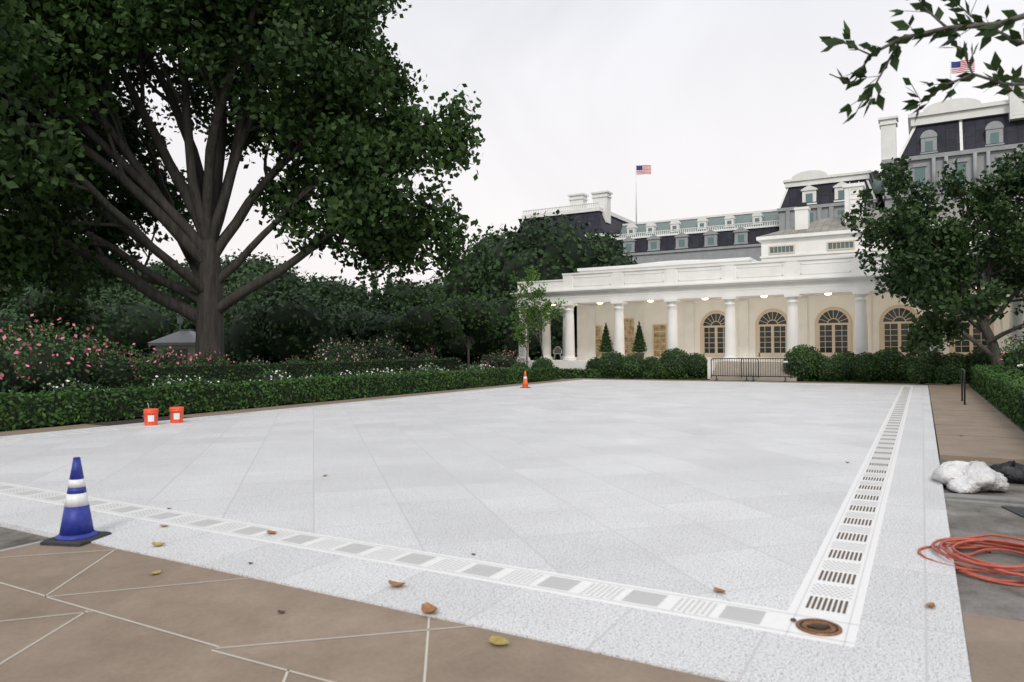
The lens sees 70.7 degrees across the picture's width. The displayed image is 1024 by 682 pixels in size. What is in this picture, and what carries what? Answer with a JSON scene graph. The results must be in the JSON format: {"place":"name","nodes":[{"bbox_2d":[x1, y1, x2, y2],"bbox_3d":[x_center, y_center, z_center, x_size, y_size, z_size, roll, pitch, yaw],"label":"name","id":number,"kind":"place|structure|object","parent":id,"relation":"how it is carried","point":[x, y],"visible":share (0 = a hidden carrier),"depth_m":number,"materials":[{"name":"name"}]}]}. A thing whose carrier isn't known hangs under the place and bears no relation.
{"place":"outdoors","nodes":[
{"label":"outdoors","id":0,"kind":"place"},
{"bbox_2d":[1,377,969,429],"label":"planting bed soil","id":1,"kind":"structure","parent":0,"point":[622,378],"depth_m":33.88,"materials":[{"name":"brown soil"}]},
{"bbox_2d":[0,357,560,430],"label":"boxwood hedges","id":2,"kind":"object","parent":1,"relation":"on","point":[238,388],"visible":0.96,"depth_m":22.59,"materials":[{"name":"green plant"}]},
{"bbox_2d":[0,313,1023,393],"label":"rose bushes","id":3,"kind":"object","parent":1,"relation":"on","point":[113,371],"visible":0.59,"depth_m":21.28,"materials":[{"name":"green plant"}]},
{"bbox_2d":[247,335,462,367],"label":"pale rose blossoms","id":4,"kind":"object","parent":3,"relation":"on","point":[356,353],"visible":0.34,"depth_m":35.69,"materials":[{"name":"pink"}]},
{"bbox_2d":[2,360,1023,392],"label":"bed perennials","id":5,"kind":"object","parent":1,"relation":"on","point":[267,378],"visible":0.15,"depth_m":23.91,"materials":[{"name":"green plant"}]},
{"bbox_2d":[9,362,1022,390],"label":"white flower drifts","id":6,"kind":"object","parent":5,"relation":"on","point":[85,384],"visible":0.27,"depth_m":24.32,"materials":[{"name":"white plant"}]},
{"bbox_2d":[510,288,542,365],"bbox_3d":[0.911,-0.529,42.628,2.058,5.262,2.091,0,-1,1],"label":"young tree","id":7,"kind":"object","parent":1,"relation":"on","point":[520,335],"visible":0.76,"depth_m":42.39,"materials":[{"name":"green plant"}]},
{"bbox_2d":[511,344,1015,384],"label":"bushes","id":8,"kind":"object","parent":1,"relation":"on","point":[810,362],"visible":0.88,"depth_m":33.90,"materials":[{"name":"green plant"}]},
{"bbox_2d":[559,368,968,383],"bbox_3d":[15.885,1.644,33.982,40.071,0.736,1.753,-1,-1,30],"label":"hedge","id":9,"kind":"object","parent":1,"relation":"on","point":[587,373],"visible":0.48,"depth_m":39.05,"materials":[{"name":"green plant"}]},
{"bbox_2d":[969,363,1023,427],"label":"boxwood hedge","id":10,"kind":"object","parent":1,"relation":"on","point":[998,386],"visible":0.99,"depth_m":18.74,"materials":[{"name":"green plant"}]},
{"bbox_2d":[0,379,971,681],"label":"paved patio","id":11,"kind":"structure","parent":0,"point":[738,493],"depth_m":7.36,"materials":[{"name":"stone"}]},
{"bbox_2d":[143,408,158,425],"bbox_3d":[-8.013,1.692,16.017,0.318,0.370,0.316,-1,-1,30],"label":"orange bucket","id":12,"kind":"object","parent":11,"relation":"on","point":[150,417],"visible":0.96,"depth_m":15.90,"materials":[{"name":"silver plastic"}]},
{"bbox_2d":[169,407,183,422],"bbox_3d":[-7.665,1.695,16.489,0.316,0.370,0.319,-1,-1,30],"label":"orange bucket","id":13,"kind":"object","parent":11,"relation":"on","point":[176,414],"visible":0.94,"depth_m":16.38,"materials":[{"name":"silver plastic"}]},
{"bbox_2d":[0,380,910,644],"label":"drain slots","id":14,"kind":"object","parent":11,"relation":"on","point":[364,546],"visible":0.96,"depth_m":5.68,"materials":[{"name":"grey"}]},
{"bbox_2d":[520,371,530,387],"bbox_3d":[0.558,1.616,30.398,0.360,0.724,0.360,-1,-1,18],"label":"traffic cone","id":15,"kind":"object","parent":11,"relation":"on","point":[525,383],"visible":0.99,"depth_m":30.32,"materials":[{"name":"plastic"}]},
{"bbox_2d":[796,618,841,635],"bbox_3d":[1.780,1.657,4.187,0.250,0.016,0.250,-1,-1,30],"label":"bronze medallion","id":16,"kind":"object","parent":11,"relation":"on","point":[817,627],"visible":1,"depth_m":4.17,"materials":[{"name":"brown metal"}]},
{"bbox_2d":[0,543,1023,681],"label":"stone pavement","id":17,"kind":"structure","parent":0,"point":[92,646],"depth_m":4.12,"materials":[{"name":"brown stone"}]},
{"bbox_2d":[0,540,42,551],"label":"pit mortar rim","id":18,"kind":"object","parent":17,"relation":"on","point":[20,546],"visible":0.33,"depth_m":6.10,"materials":[{"name":"grey concrete"}]},
{"bbox_2d":[40,457,111,546],"bbox_3d":[-3.800,1.377,6.303,0.380,0.724,0.380,-1,-1,10],"label":"traffic cone","id":19,"kind":"object","parent":17,"relation":"on","point":[77,528],"visible":1,"depth_m":6.23,"materials":[{"name":"plastic"}]},
{"bbox_2d":[151,424,962,644],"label":"fallen leaves","id":20,"kind":"object","parent":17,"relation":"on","point":[426,607],"visible":0.94,"depth_m":4.51,"materials":[{"name":"brown plant"}]},
{"bbox_2d":[5,0,1023,298],"label":"sky","id":21,"kind":"structure","parent":0,"point":[726,102],"materials":[{"name":"white"}]},
{"bbox_2d":[574,291,1002,359],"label":"wall","id":22,"kind":"structure","parent":0,"point":[655,312],"depth_m":41.31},
{"bbox_2d":[596,310,666,357],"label":"windows","id":23,"kind":"structure","parent":22,"relation":"attached to","point":[659,339],"depth_m":44.37,"materials":[{"name":"beige"}]},
{"bbox_2d":[700,304,993,356],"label":"arched windows","id":24,"kind":"structure","parent":22,"relation":"attached to","point":[833,329],"depth_m":38.91,"materials":[{"name":"beige"}]},
{"bbox_2d":[819,0,1023,123],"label":"branch","id":25,"kind":"object","parent":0,"point":[988,32],"depth_m":4.94,"materials":[{"name":"green plant"}]},
{"label":"ground surface","id":26,"kind":"structure","parent":0,"visible":0},
{"bbox_2d":[0,287,15,309],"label":"tree","id":27,"kind":"object","parent":26,"relation":"on","point":[3,302],"visible":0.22,"depth_m":89.17,"materials":[{"name":"green plant"}]},
{"bbox_2d":[2,270,40,306],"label":"tree","id":28,"kind":"object","parent":26,"relation":"on","point":[16,292],"visible":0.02,"depth_m":90.51,"materials":[{"name":"green plant"}]},
{"bbox_2d":[0,303,86,351],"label":"shrub","id":29,"kind":"object","parent":26,"relation":"on","point":[6,318],"visible":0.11,"depth_m":49.22,"materials":[{"name":"green plant"}]},
{"bbox_2d":[1,282,103,312],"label":"tree","id":30,"kind":"object","parent":26,"relation":"on","point":[34,296],"visible":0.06,"depth_m":66.58,"materials":[{"name":"green plant"}]},
{"bbox_2d":[83,250,128,295],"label":"tree","id":31,"kind":"object","parent":26,"relation":"on","point":[104,288],"visible":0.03,"depth_m":95.61,"materials":[{"name":"green plant"}]},
{"bbox_2d":[65,291,187,364],"bbox_3d":[-29.885,-0.528,55.654,10.292,6.780,10.999,-1,-1,30],"label":"shrub","id":32,"kind":"object","parent":26,"relation":"on","point":[128,322],"visible":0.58,"depth_m":53.04,"materials":[{"name":"green plant"}]},
{"bbox_2d":[110,254,196,305],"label":"tree","id":33,"kind":"object","parent":26,"relation":"on","point":[166,272],"visible":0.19,"depth_m":91.74,"materials":[{"name":"green plant"}]},
{"bbox_2d":[141,301,196,362],"bbox_3d":[-28.821,-0.372,60.135,7.288,6.149,9.316,0,-1,-34],"label":"tree","id":34,"kind":"object","parent":26,"relation":"on","point":[191,325],"visible":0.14,"depth_m":57.51,"materials":[{"name":"green plant"}]},
{"bbox_2d":[148,313,195,365],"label":"pavilion","id":35,"kind":"structure","parent":26,"relation":"on","point":[181,339],"depth_m":43.74,"materials":[{"name":"grey"}]},
{"bbox_2d":[196,286,274,310],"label":"tree","id":36,"kind":"object","parent":26,"relation":"on","point":[251,300],"visible":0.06,"depth_m":62.40,"materials":[{"name":"green plant"}]},
{"bbox_2d":[0,0,485,363],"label":"elm tree","id":37,"kind":"object","parent":26,"relation":"on","point":[63,176],"visible":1,"depth_m":29.45,"materials":[{"name":"green plant"}]},
{"bbox_2d":[193,249,309,306],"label":"tree","id":38,"kind":"object","parent":26,"relation":"on","point":[248,271],"visible":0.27,"depth_m":89.49,"materials":[{"name":"green plant"}]},
{"bbox_2d":[0,287,562,368],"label":"shrub belt","id":39,"kind":"object","parent":26,"relation":"on","point":[450,349],"visible":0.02,"depth_m":59.66,"materials":[{"name":"green plant"}]},
{"bbox_2d":[224,289,360,363],"bbox_3d":[-15.954,-0.526,50.359,9.954,6.059,9.037,0,-1,6],"label":"bush","id":40,"kind":"object","parent":26,"relation":"on","point":[290,325],"visible":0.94,"depth_m":48.05,"materials":[{"name":"green plant"}]},
{"bbox_2d":[277,272,362,307],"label":"tree","id":41,"kind":"object","parent":26,"relation":"on","point":[336,290],"visible":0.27,"depth_m":88.06,"materials":[{"name":"green plant"}]},
{"bbox_2d":[323,298,380,351],"bbox_3d":[-13.336,-0.541,60.352,8.480,6.276,8.765,-1,-1,30],"label":"tree","id":42,"kind":"object","parent":26,"relation":"on","point":[357,310],"visible":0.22,"depth_m":57.65,"materials":[{"name":"green plant"}]},
{"bbox_2d":[343,279,369,309],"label":"tree","id":43,"kind":"object","parent":26,"relation":"on","point":[360,298],"visible":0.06,"depth_m":98.25,"materials":[{"name":"green plant"}]},
{"bbox_2d":[359,279,371,307],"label":"conifer","id":44,"kind":"object","parent":26,"relation":"on","point":[363,286],"visible":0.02,"depth_m":99.82,"materials":[{"name":"green plant"}]},
{"bbox_2d":[363,270,387,313],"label":"conifer","id":45,"kind":"object","parent":26,"relation":"on","point":[375,294],"visible":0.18,"depth_m":95.60,"materials":[{"name":"green plant"}]},
{"bbox_2d":[340,305,428,360],"bbox_3d":[-9.377,-0.083,56.215,7.212,5.212,10.332,0,-1,-20],"label":"bush","id":46,"kind":"object","parent":26,"relation":"on","point":[370,327],"visible":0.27,"depth_m":53.30,"materials":[{"name":"green plant"}]},
{"bbox_2d":[379,267,398,311],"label":"conifer","id":47,"kind":"object","parent":26,"relation":"on","point":[389,297],"visible":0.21,"depth_m":97.58,"materials":[{"name":"green plant"}]},
{"bbox_2d":[384,312,416,358],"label":"garden tree","id":48,"kind":"object","parent":26,"relation":"on","point":[394,328],"visible":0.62,"depth_m":49.34,"materials":[{"name":"green plant"}]},
{"bbox_2d":[390,275,413,313],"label":"conifer","id":49,"kind":"object","parent":26,"relation":"on","point":[402,298],"visible":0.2,"depth_m":95.66,"materials":[{"name":"green plant"}]},
{"bbox_2d":[378,278,438,306],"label":"tree","id":50,"kind":"object","parent":26,"relation":"on","point":[417,293],"visible":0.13,"depth_m":103.33,"materials":[{"name":"green plant"}]},
{"bbox_2d":[415,276,443,293],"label":"tree","id":51,"kind":"object","parent":26,"relation":"on","point":[430,285],"visible":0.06,"depth_m":113.85,"materials":[{"name":"green plant"}]},
{"bbox_2d":[398,298,465,358],"bbox_3d":[-5.173,-0.191,46.712,3.526,5.158,4.755,-1,-1,52],"label":"garden tree","id":52,"kind":"object","parent":26,"relation":"on","point":[429,325],"visible":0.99,"depth_m":46.04,"materials":[{"name":"green plant"}]},
{"bbox_2d":[426,286,447,304],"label":"tree","id":53,"kind":"object","parent":26,"relation":"on","point":[437,298],"visible":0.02,"depth_m":98.32,"materials":[{"name":"green plant"}]},
{"bbox_2d":[437,291,498,367],"bbox_3d":[-2.890,-0.519,50.218,4.457,5.861,4.664,-1,-1,30],"label":"garden tree","id":54,"kind":"object","parent":26,"relation":"on","point":[477,321],"visible":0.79,"depth_m":49.07,"materials":[{"name":"green plant"}]},
{"bbox_2d":[431,226,517,302],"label":"tree","id":55,"kind":"object","parent":26,"relation":"on","point":[466,282],"visible":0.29,"depth_m":80.99,"materials":[{"name":"green plant"}]},
{"bbox_2d":[463,286,552,358],"bbox_3d":[-0.382,-0.905,55.226,7.341,6.710,7.123,-1,-1,30],"label":"tree","id":56,"kind":"object","parent":26,"relation":"on","point":[501,339],"visible":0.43,"depth_m":53.23,"materials":[{"name":"green plant"}]},
{"bbox_2d":[0,379,1023,620],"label":"concrete sub base","id":57,"kind":"object","parent":26,"relation":"on","point":[977,596],"depth_m":6.34,"materials":[{"name":"grey concrete"}]},
{"bbox_2d":[0,527,48,549],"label":"open pit bed","id":58,"kind":"object","parent":57,"relation":"on","point":[9,538],"depth_m":6.49,"materials":[{"name":"concrete"}]},
{"bbox_2d":[0,378,1023,464],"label":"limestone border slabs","id":59,"kind":"structure","parent":57,"relation":"on","point":[989,432],"depth_m":15.56,"materials":[{"name":"stone"}]},
{"bbox_2d":[88,416,190,425],"bbox_3d":[-8.790,1.891,17.140,1.020,0.001,2.100,-1,-1,30],"label":"missing slab bed","id":60,"kind":"object","parent":59,"relation":"on","point":[121,422],"visible":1,"depth_m":16.93,"materials":[{"name":"soil"}]},
{"bbox_2d":[711,358,758,380],"bbox_3d":[10.961,1.401,35.570,2.320,1.124,0.640,-1,-1,30],"label":"barricade","id":61,"kind":"object","parent":59,"relation":"on","point":[753,361],"visible":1,"depth_m":35.73,"materials":[{"name":"black metal"}]},
{"bbox_2d":[741,358,790,381],"bbox_3d":[12.188,1.383,34.701,2.325,1.124,0.640,-1,-1,30],"label":"barricade","id":62,"kind":"object","parent":59,"relation":"on","point":[785,361],"visible":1,"depth_m":34.69,"materials":[{"name":"black metal"}]},
{"bbox_2d":[960,368,966,404],"bbox_3d":[12.807,1.266,20.491,0.100,0.972,1.595,-1,-1,30],"label":"black handrail","id":63,"kind":"object","parent":59,"relation":"on","point":[962,372],"visible":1,"depth_m":20.31,"materials":[{"name":"black metal"}]},
{"bbox_2d":[931,461,1009,493],"bbox_3d":[5.439,1.580,8.593,0.780,0.297,1.182,-1,-1,30],"label":"white plastic bag","id":64,"kind":"object","parent":57,"relation":"on","point":[961,477],"visible":1,"depth_m":8.30,"materials":[{"name":"white plastic"}]},
{"bbox_2d":[917,533,1023,586],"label":"coiled cable","id":65,"kind":"object","parent":57,"relation":"on","point":[989,545],"visible":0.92,"depth_m":5.60,"materials":[{"name":"orange rubber"}]},
{"bbox_2d":[944,493,1023,507],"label":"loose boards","id":66,"kind":"object","parent":57,"relation":"on","point":[977,500],"visible":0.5,"depth_m":7.73,"materials":[{"name":"grey wood"}]},
{"bbox_2d":[989,460,1023,482],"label":"black plastic bag","id":67,"kind":"object","parent":57,"relation":"on","point":[1012,471],"visible":0.68,"depth_m":8.85,"materials":[{"name":"black plastic"}]},
{"bbox_2d":[1001,502,1023,517],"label":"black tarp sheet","id":68,"kind":"object","parent":57,"relation":"on","point":[1019,511],"visible":0.33,"depth_m":7.36,"materials":[{"name":"plastic"}]},
{"bbox_2d":[497,273,562,342],"bbox_3d":[1.347,-1.535,60.548,9.243,8.064,6.896,-1,-1,59],"label":"tree","id":69,"kind":"object","parent":26,"relation":"on","point":[556,324],"visible":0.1,"depth_m":58.06,"materials":[{"name":"green plant"}]},
{"bbox_2d":[507,265,567,358],"bbox_3d":[1.562,-1.076,41.162,3.204,6.317,2.533,0,-1,-17],"label":"young tree","id":70,"kind":"object","parent":26,"relation":"on","point":[543,310],"visible":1,"depth_m":40.87,"materials":[{"name":"green plant"}]},
{"bbox_2d":[478,209,606,300],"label":"tree","id":71,"kind":"object","parent":26,"relation":"on","point":[550,251],"visible":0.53,"depth_m":68.81,"materials":[{"name":"green plant"}]},
{"bbox_2d":[584,229,637,267],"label":"tree","id":72,"kind":"object","parent":26,"relation":"on","point":[611,252],"visible":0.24,"depth_m":82.72,"materials":[{"name":"green plant"}]},
{"bbox_2d":[510,248,1023,380],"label":"colonnade","id":73,"kind":"object","parent":26,"relation":"on","point":[792,281],"visible":0.56,"depth_m":38.50,"materials":[{"name":"white paint"}]},
{"bbox_2d":[601,353,643,358],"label":"planters","id":74,"kind":"object","parent":73,"relation":"on","point":[641,354],"visible":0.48,"depth_m":42.94,"materials":[{"name":"grey"}]},
{"bbox_2d":[598,321,647,352],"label":"topiary trees","id":75,"kind":"object","parent":74,"relation":"on","point":[605,346],"visible":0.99,"depth_m":43.24,"materials":[{"name":"green plant"}]},
{"bbox_2d":[598,293,831,303],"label":"ceiling lights","id":76,"kind":"object","parent":73,"relation":"attached to","point":[761,296],"visible":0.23,"depth_m":38.93,"materials":[{"name":"white metal"}]},
{"bbox_2d":[516,60,1023,263],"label":"building","id":77,"kind":"structure","parent":26,"relation":"on","point":[976,137],"depth_m":126.11,"materials":[{"name":"white paint"}]},
{"bbox_2d":[577,182,1023,271],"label":"building","id":78,"kind":"structure","parent":26,"relation":"on","point":[806,237],"depth_m":43.65,"materials":[{"name":"white paint"}]},
{"bbox_2d":[849,181,859,222],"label":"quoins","id":79,"kind":"object","parent":78,"relation":"attached to","point":[855,198],"visible":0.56,"depth_m":43.56,"materials":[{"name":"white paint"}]},
{"bbox_2d":[769,236,1013,254],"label":"wing windows","id":80,"kind":"structure","parent":78,"relation":"in","point":[832,245],"depth_m":42.81,"materials":[{"name":"white glass"}]},
{"bbox_2d":[841,144,1023,365],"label":"tree","id":81,"kind":"object","parent":26,"relation":"on","point":[936,267],"visible":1,"depth_m":28.42,"materials":[{"name":"green plant"}]}
]}

